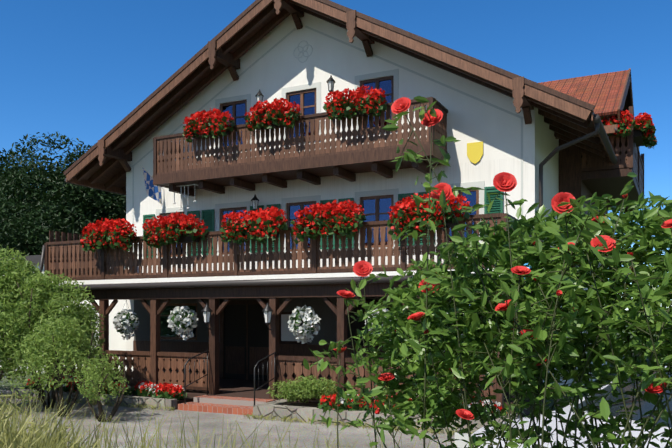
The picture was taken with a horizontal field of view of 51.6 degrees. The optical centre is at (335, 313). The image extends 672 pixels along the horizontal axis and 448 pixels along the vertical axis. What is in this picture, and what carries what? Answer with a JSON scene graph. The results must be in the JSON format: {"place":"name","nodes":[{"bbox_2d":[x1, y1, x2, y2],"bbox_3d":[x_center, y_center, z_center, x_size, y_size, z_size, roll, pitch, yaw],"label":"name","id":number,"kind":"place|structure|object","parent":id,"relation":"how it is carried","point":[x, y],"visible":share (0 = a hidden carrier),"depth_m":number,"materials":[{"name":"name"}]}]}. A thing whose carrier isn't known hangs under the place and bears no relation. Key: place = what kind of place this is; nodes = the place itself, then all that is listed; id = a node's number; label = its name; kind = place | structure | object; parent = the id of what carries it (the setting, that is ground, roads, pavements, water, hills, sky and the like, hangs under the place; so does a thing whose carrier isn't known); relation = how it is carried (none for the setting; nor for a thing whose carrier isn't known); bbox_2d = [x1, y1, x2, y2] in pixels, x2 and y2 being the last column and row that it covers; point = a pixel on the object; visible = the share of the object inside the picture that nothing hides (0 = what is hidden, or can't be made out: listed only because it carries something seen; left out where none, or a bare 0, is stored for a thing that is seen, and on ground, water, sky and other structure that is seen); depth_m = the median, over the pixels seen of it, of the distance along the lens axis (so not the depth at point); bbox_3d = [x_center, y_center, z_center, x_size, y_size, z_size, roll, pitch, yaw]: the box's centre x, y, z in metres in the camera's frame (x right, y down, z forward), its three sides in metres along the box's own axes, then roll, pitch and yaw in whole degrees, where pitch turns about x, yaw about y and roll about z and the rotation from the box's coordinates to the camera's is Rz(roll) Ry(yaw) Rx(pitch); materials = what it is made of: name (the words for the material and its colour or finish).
{"place":"outdoors","nodes":[
{"label":"outdoors","id":0,"kind":"place"},
{"bbox_2d":[0,132,125,240],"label":"tree","id":1,"kind":"object","parent":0,"point":[51,185],"depth_m":30.71,"materials":[{"name":"plant"}]},
{"bbox_2d":[0,390,454,447],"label":"driveway gravel","id":2,"kind":"structure","parent":0,"point":[208,423],"depth_m":12.16,"materials":[{"name":"grey gravel"}]},
{"bbox_2d":[0,298,40,382],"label":"shrub","id":3,"kind":"object","parent":2,"relation":"on","point":[11,343],"depth_m":14.06,"materials":[{"name":"green plant"}]},
{"bbox_2d":[0,245,66,372],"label":"tall shrub","id":4,"kind":"object","parent":2,"relation":"on","point":[12,272],"depth_m":15.12,"materials":[{"name":"green plant"}]},
{"bbox_2d":[0,310,21,387],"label":"bush","id":5,"kind":"object","parent":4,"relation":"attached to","point":[4,373],"visible":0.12,"depth_m":14.23,"materials":[{"name":"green plant"}]},
{"bbox_2d":[0,270,105,408],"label":"shrub","id":6,"kind":"object","parent":2,"relation":"on","point":[54,303],"depth_m":14.76,"materials":[{"name":"green plant"}]},
{"bbox_2d":[8,313,112,416],"bbox_3d":[-5.530,1.022,13.824,2.048,2.084,2.143,0,0,26],"label":"low shrub","id":7,"kind":"object","parent":2,"relation":"on","point":[45,357],"depth_m":13.50,"materials":[{"name":"green plant"}]},
{"bbox_2d":[74,353,129,421],"bbox_3d":[-4.458,1.417,13.141,1.298,1.301,1.128,0,0,26],"label":"wispy shrub","id":8,"kind":"object","parent":2,"relation":"on","point":[96,375],"depth_m":13.08,"materials":[{"name":"green plant"}]},
{"bbox_2d":[19,404,408,447],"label":"fallen leaves","id":9,"kind":"object","parent":2,"relation":"on","point":[171,422],"visible":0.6,"depth_m":12.76,"materials":[{"name":"brown plant"}]},
{"bbox_2d":[457,366,671,447],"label":"car","id":10,"kind":"object","parent":2,"relation":"on","point":[566,410],"depth_m":6.75,"materials":[{"name":"white metal"}]},
{"bbox_2d":[455,432,478,447],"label":"car headlights","id":11,"kind":"object","parent":10,"relation":"on","point":[460,443],"visible":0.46,"depth_m":6.94,"materials":[{"name":"white glass"}]},
{"bbox_2d":[554,397,671,417],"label":"car trim","id":12,"kind":"structure","parent":10,"relation":"attached to","point":[612,404],"depth_m":6.98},
{"bbox_2d":[83,308,389,336],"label":"basket leaves","id":13,"kind":"object","parent":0,"point":[192,323],"visible":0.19,"depth_m":15.84,"materials":[{"name":"green plant"}]},
{"bbox_2d":[122,297,380,313],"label":"basket chains","id":14,"kind":"object","parent":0,"point":[304,300],"visible":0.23,"depth_m":14.68,"materials":[{"name":"black metal"}]},
{"bbox_2d":[0,326,667,410],"bbox_3d":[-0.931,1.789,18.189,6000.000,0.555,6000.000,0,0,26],"label":"ground","id":15,"kind":"structure","parent":0,"point":[8,385],"depth_m":20.38,"materials":[{"name":"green plant"}]},
{"bbox_2d":[0,148,33,200],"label":"tree","id":16,"kind":"object","parent":15,"relation":"on","point":[7,163],"visible":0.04,"depth_m":34.03,"materials":[{"name":"plant"}]},
{"bbox_2d":[0,197,89,256],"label":"tree","id":17,"kind":"object","parent":15,"relation":"on","point":[22,231],"depth_m":27.68,"materials":[{"name":"green plant"}]},
{"bbox_2d":[0,264,125,371],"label":"annex walls","id":18,"kind":"structure","parent":15,"relation":"on","point":[117,341],"depth_m":22.40,"materials":[{"name":"white paint"}]},
{"bbox_2d":[0,255,124,265],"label":"background roof","id":19,"kind":"structure","parent":18,"relation":"attached to","point":[35,259],"depth_m":23.77,"materials":[{"name":"grey"}]},
{"bbox_2d":[178,395,275,414],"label":"entrance steps","id":20,"kind":"structure","parent":15,"relation":"on","point":[224,404],"depth_m":14.54,"materials":[{"name":"brick"}]},
{"bbox_2d":[184,303,277,404],"bbox_3d":[-2.223,0.847,14.752,1.823,2.149,0.926,0,0,26],"label":"iron work","id":21,"kind":"object","parent":20,"relation":"on","point":[206,308],"visible":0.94,"depth_m":14.73,"materials":[{"name":"black metal"}]},
{"bbox_2d":[203,312,270,322],"bbox_3d":[-2.137,0.072,14.924,1.765,0.230,0.169,0,0,26],"label":"lantern glass","id":22,"kind":"object","parent":21,"relation":"attached to","point":[265,315],"visible":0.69,"depth_m":14.53,"materials":[{"name":"white glass"}]},
{"bbox_2d":[4,394,477,434],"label":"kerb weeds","id":23,"kind":"object","parent":15,"relation":"on","point":[247,416],"visible":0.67,"depth_m":13.43,"materials":[{"name":"green plant"}]},
{"bbox_2d":[39,245,473,373],"bbox_3d":[-2.227,0.149,15.137,12.600,3.805,0.400,0,0,26],"label":"balcony slab edge","id":24,"kind":"object","parent":15,"relation":"on","point":[292,281],"visible":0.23,"depth_m":14.92,"materials":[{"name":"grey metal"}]},
{"bbox_2d":[14,388,519,434],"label":"stone planter wall","id":25,"kind":"structure","parent":15,"relation":"on","point":[276,408],"depth_m":13.28,"materials":[{"name":"grey stone"}]},
{"bbox_2d":[0,388,598,447],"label":"verge grass","id":26,"kind":"structure","parent":15,"relation":"on","point":[14,438],"depth_m":5.58,"materials":[{"name":"green plant"}]},
{"bbox_2d":[0,389,80,447],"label":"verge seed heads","id":27,"kind":"object","parent":26,"relation":"attached to","point":[17,410],"visible":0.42,"depth_m":4.74,"materials":[{"name":"beige plant"}]},
{"bbox_2d":[117,393,496,418],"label":"bed soil","id":28,"kind":"structure","parent":15,"relation":"on","point":[189,399],"depth_m":14.15,"materials":[{"name":"brown soil"}]},
{"bbox_2d":[25,376,506,417],"bbox_3d":[-2.312,1.697,14.619,11.705,0.446,1.082,0,0,26],"label":"begonia bed","id":29,"kind":"object","parent":28,"relation":"on","point":[171,386],"depth_m":15.13,"materials":[{"name":"red plant"}]},
{"bbox_2d":[266,375,337,402],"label":"planter shrub leaves","id":30,"kind":"object","parent":28,"relation":"on","point":[307,387],"visible":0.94,"depth_m":13.63,"materials":[{"name":"green plant"}]},
{"bbox_2d":[126,377,543,417],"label":"veranda floor","id":31,"kind":"structure","parent":15,"relation":"on","point":[236,388],"depth_m":16.06,"materials":[{"name":"brown tile"}]},
{"bbox_2d":[46,281,538,407],"bbox_3d":[-1.486,0.602,16.625,12.357,2.400,3.305,0,0,26],"label":"porch timber frame","id":32,"kind":"object","parent":31,"relation":"on","point":[234,358],"visible":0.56,"depth_m":16.07,"materials":[{"name":"brown wood"}]},
{"bbox_2d":[52,354,492,403],"bbox_3d":[-2.175,1.312,15.234,11.326,0.680,0.030,0,0,26],"label":"porch railing","id":33,"kind":"object","parent":32,"relation":"attached to","point":[290,369],"visible":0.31,"depth_m":15.76,"materials":[{"name":"brown wood"}]},
{"bbox_2d":[113,305,463,343],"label":"hanging flowers","id":34,"kind":"object","parent":32,"relation":"attached to","point":[127,334],"visible":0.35,"depth_m":15.82,"materials":[{"name":"white plant"}]},
{"bbox_2d":[96,350,486,404],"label":"porch railing rails","id":35,"kind":"object","parent":32,"relation":"attached to","point":[278,357],"visible":0.19,"depth_m":15.70,"materials":[{"name":"brown wood"}]},
{"bbox_2d":[281,314,304,340],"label":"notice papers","id":36,"kind":"object","parent":32,"relation":"attached to","point":[287,334],"visible":0.21,"depth_m":18.32,"materials":[{"name":"white paper"}]},
{"bbox_2d":[134,291,531,344],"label":"porch wall","id":37,"kind":"structure","parent":32,"relation":"attached to","point":[327,315],"depth_m":18.37,"materials":[{"name":"paint"}]},
{"bbox_2d":[126,12,558,383],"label":"house walls","id":38,"kind":"structure","parent":15,"relation":"on","point":[279,66],"depth_m":17.59,"materials":[{"name":"white paint"}]},
{"bbox_2d":[142,167,162,206],"bbox_3d":[-5.260,-3.608,19.929,0.134,1.100,0.683,0,0,44],"label":"flag","id":39,"kind":"object","parent":38,"relation":"attached to","point":[153,192],"visible":0.91,"depth_m":19.94,"materials":[{"name":"blue fabric"}]},
{"bbox_2d":[251,75,336,212],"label":"wall lanterns","id":40,"kind":"object","parent":38,"relation":"attached to","point":[331,79],"depth_m":18.32,"materials":[{"name":"black metal"}]},
{"bbox_2d":[252,81,333,208],"bbox_3d":[-1.137,-4.298,17.956,2.447,3.040,0.162,0,0,26],"label":"lantern glass","id":41,"kind":"object","parent":40,"relation":"attached to","point":[255,202],"visible":0.6,"depth_m":18.34,"materials":[{"name":"white glass"}]},
{"bbox_2d":[169,159,431,196],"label":"balcony support beams","id":42,"kind":"structure","parent":38,"relation":"attached to","point":[381,170],"depth_m":17.62,"materials":[{"name":"brown wood"}]},
{"bbox_2d":[293,41,312,62],"bbox_3d":[-0.862,-6.848,18.150,0.578,0.578,0.018,0,0,26],"label":"wall ornament","id":43,"kind":"object","parent":38,"relation":"attached to","point":[302,51],"visible":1,"depth_m":18.15,"materials":[{"name":"white"}]},
{"bbox_2d":[224,302,391,380],"bbox_3d":[-0.977,0.762,18.293,9.375,2.080,0.185,0,0,26],"label":"door and openings","id":44,"kind":"structure","parent":38,"relation":"attached to","point":[235,326],"depth_m":18.86,"materials":[{"name":"brown wood"}]},
{"bbox_2d":[160,303,469,342],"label":"veranda window frames","id":45,"kind":"structure","parent":38,"relation":"attached to","point":[177,305],"depth_m":19.99,"materials":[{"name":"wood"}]},
{"bbox_2d":[160,76,478,257],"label":"window frames","id":46,"kind":"structure","parent":38,"relation":"in","point":[302,107],"depth_m":18.16,"materials":[{"name":"brown wood"}]},
{"bbox_2d":[163,79,475,254],"bbox_3d":[-0.895,-3.738,18.241,9.310,4.070,0.005,0,0,26],"label":"window glass","id":47,"kind":"object","parent":46,"relation":"in","point":[368,205],"visible":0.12,"depth_m":17.43,"materials":[{"name":"blue glass"}]},
{"bbox_2d":[156,69,484,257],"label":"window surrounds","id":48,"kind":"object","parent":38,"relation":"attached to","point":[358,195],"visible":0.35,"depth_m":17.96,"materials":[{"name":"white paint"}]},
{"bbox_2d":[143,186,502,257],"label":"shutters","id":49,"kind":"object","parent":48,"relation":"attached to","point":[207,217],"visible":0.25,"depth_m":17.78,"materials":[{"name":"green wood"}]},
{"bbox_2d":[132,26,523,251],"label":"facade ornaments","id":50,"kind":"object","parent":38,"relation":"attached to","point":[390,62],"visible":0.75,"depth_m":17.37,"materials":[{"name":"grey"}]},
{"bbox_2d":[164,157,524,285],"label":"balcony floors","id":51,"kind":"structure","parent":38,"relation":"attached to","point":[324,172],"depth_m":17.36,"materials":[{"name":"brown wood"}]},
{"bbox_2d":[49,230,119,249],"bbox_3d":[-6.796,-1.923,19.164,0.030,0.450,2.720,0,0,26],"label":"balcony screen","id":52,"kind":"object","parent":51,"relation":"on","point":[57,236],"visible":0.23,"depth_m":18.30,"materials":[{"name":"brown wood"}]},
{"bbox_2d":[52,268,493,284],"bbox_3d":[-1.498,-0.758,16.601,12.240,0.120,3.350,0,0,26],"label":"balcony slab edge","id":53,"kind":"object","parent":51,"relation":"on","point":[252,277],"depth_m":15.14,"materials":[{"name":"paint"}]},
{"bbox_2d":[44,97,532,280],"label":"balcony rails","id":54,"kind":"object","parent":51,"relation":"on","point":[344,158],"visible":0.62,"depth_m":16.41,"materials":[{"name":"brown wood"}]},
{"bbox_2d":[173,184,197,209],"bbox_3d":[-3.930,-3.156,19.167,0.780,0.650,0.880,0,0,26],"label":"wind chime","id":55,"kind":"object","parent":54,"relation":"attached to","point":[184,195],"visible":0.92,"depth_m":18.81,"materials":[{"name":"white metal"}]},
{"bbox_2d":[102,108,457,247],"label":"planter boxes","id":56,"kind":"object","parent":54,"relation":"attached to","point":[185,239],"depth_m":15.71,"materials":[{"name":"brown wood"}]},
{"bbox_2d":[80,86,656,251],"bbox_3d":[1.449,-3.337,15.619,15.066,3.900,6.264,0,0,-4],"label":"geranium","id":57,"kind":"object","parent":56,"relation":"in","point":[314,209],"depth_m":15.60,"materials":[{"name":"red plant"}]},
{"bbox_2d":[48,102,534,277],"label":"balcony railings","id":58,"kind":"object","parent":54,"relation":"attached to","point":[72,260],"visible":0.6,"depth_m":16.20,"materials":[{"name":"brown wood"}]},
{"bbox_2d":[63,0,632,211],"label":"roof timbers","id":59,"kind":"object","parent":38,"relation":"on","point":[566,126],"visible":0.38,"depth_m":17.77,"materials":[{"name":"brown wood"}]},
{"bbox_2d":[98,0,523,165],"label":"roof beam ends","id":60,"kind":"object","parent":59,"relation":"attached to","point":[518,90],"visible":0.96,"depth_m":16.28,"materials":[{"name":"brown wood"}]},
{"bbox_2d":[74,1,607,187],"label":"roof soffit","id":61,"kind":"structure","parent":59,"relation":"on","point":[111,173],"depth_m":19.60,"materials":[{"name":"brown wood"}]},
{"bbox_2d":[66,0,625,212],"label":"verge boards","id":62,"kind":"object","parent":59,"relation":"attached to","point":[569,107],"visible":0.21,"depth_m":16.42,"materials":[{"name":"brown wood"}]},
{"bbox_2d":[65,114,634,381],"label":"roof gutters","id":63,"kind":"object","parent":59,"relation":"attached to","point":[599,128],"visible":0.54,"depth_m":15.46,"materials":[{"name":"brown metal"}]},
{"bbox_2d":[467,142,482,163],"bbox_3d":[3.224,-3.718,16.103,0.380,0.500,0.026,0,0,26],"label":"shield plaque","id":64,"kind":"object","parent":38,"relation":"attached to","point":[474,152],"visible":0.86,"depth_m":16.09,"materials":[{"name":"yellow"}]},
{"bbox_2d":[559,105,643,279],"bbox_3d":[8.400,-4.075,21.477,1.880,6.453,8.201,0,0,26],"label":"wing timber","id":65,"kind":"object","parent":38,"relation":"attached to","point":[575,182],"visible":0.21,"depth_m":18.44,"materials":[{"name":"brown wood"}]},
{"bbox_2d":[581,128,643,192],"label":"wing balcony rails","id":66,"kind":"object","parent":65,"relation":"attached to","point":[605,167],"visible":0.25,"depth_m":18.13,"materials":[{"name":"brown wood"}]},
{"bbox_2d":[581,134,642,191],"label":"wing balcony slats","id":67,"kind":"object","parent":66,"relation":"attached to","point":[589,160],"visible":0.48,"depth_m":18.14,"materials":[{"name":"brown wood"}]},
{"bbox_2d":[607,128,643,146],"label":"wing planters","id":68,"kind":"object","parent":66,"relation":"attached to","point":[638,136],"visible":0.23,"depth_m":18.05,"materials":[{"name":"brown wood"}]},
{"bbox_2d":[303,96,671,447],"bbox_3d":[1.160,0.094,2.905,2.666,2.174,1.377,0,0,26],"label":"rose","id":69,"kind":"object","parent":15,"relation":"on","point":[650,234],"depth_m":3.00,"materials":[{"name":"green plant"}]},
{"bbox_2d":[600,87,630,168],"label":"wing wall","id":70,"kind":"structure","parent":15,"relation":"on","point":[627,104],"depth_m":22.20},
{"bbox_2d":[540,71,627,115],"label":"wing roof tiles","id":71,"kind":"object","parent":70,"relation":"on","point":[602,93],"visible":0.14,"depth_m":20.05,"materials":[{"name":"tile"}]},
{"bbox_2d":[539,70,628,83],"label":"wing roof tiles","id":72,"kind":"object","parent":70,"relation":"on","point":[585,76],"depth_m":21.71,"materials":[{"name":"tile"}]},
{"bbox_2d":[556,68,634,138],"bbox_3d":[8.073,-6.014,21.640,2.050,2.932,8.509,0,0,26],"label":"roof bargeboard","id":73,"kind":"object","parent":70,"relation":"attached to","point":[610,128],"visible":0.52,"depth_m":18.87,"materials":[{"name":"brown wood"}]},
{"bbox_2d":[0,0,671,309],"label":"sky","id":74,"kind":"structure","parent":0,"point":[73,69],"materials":[{"name":"blue"}]},
{"bbox_2d":[559,285,606,385],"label":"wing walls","id":75,"kind":"structure","parent":0,"point":[568,381],"depth_m":18.53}
]}

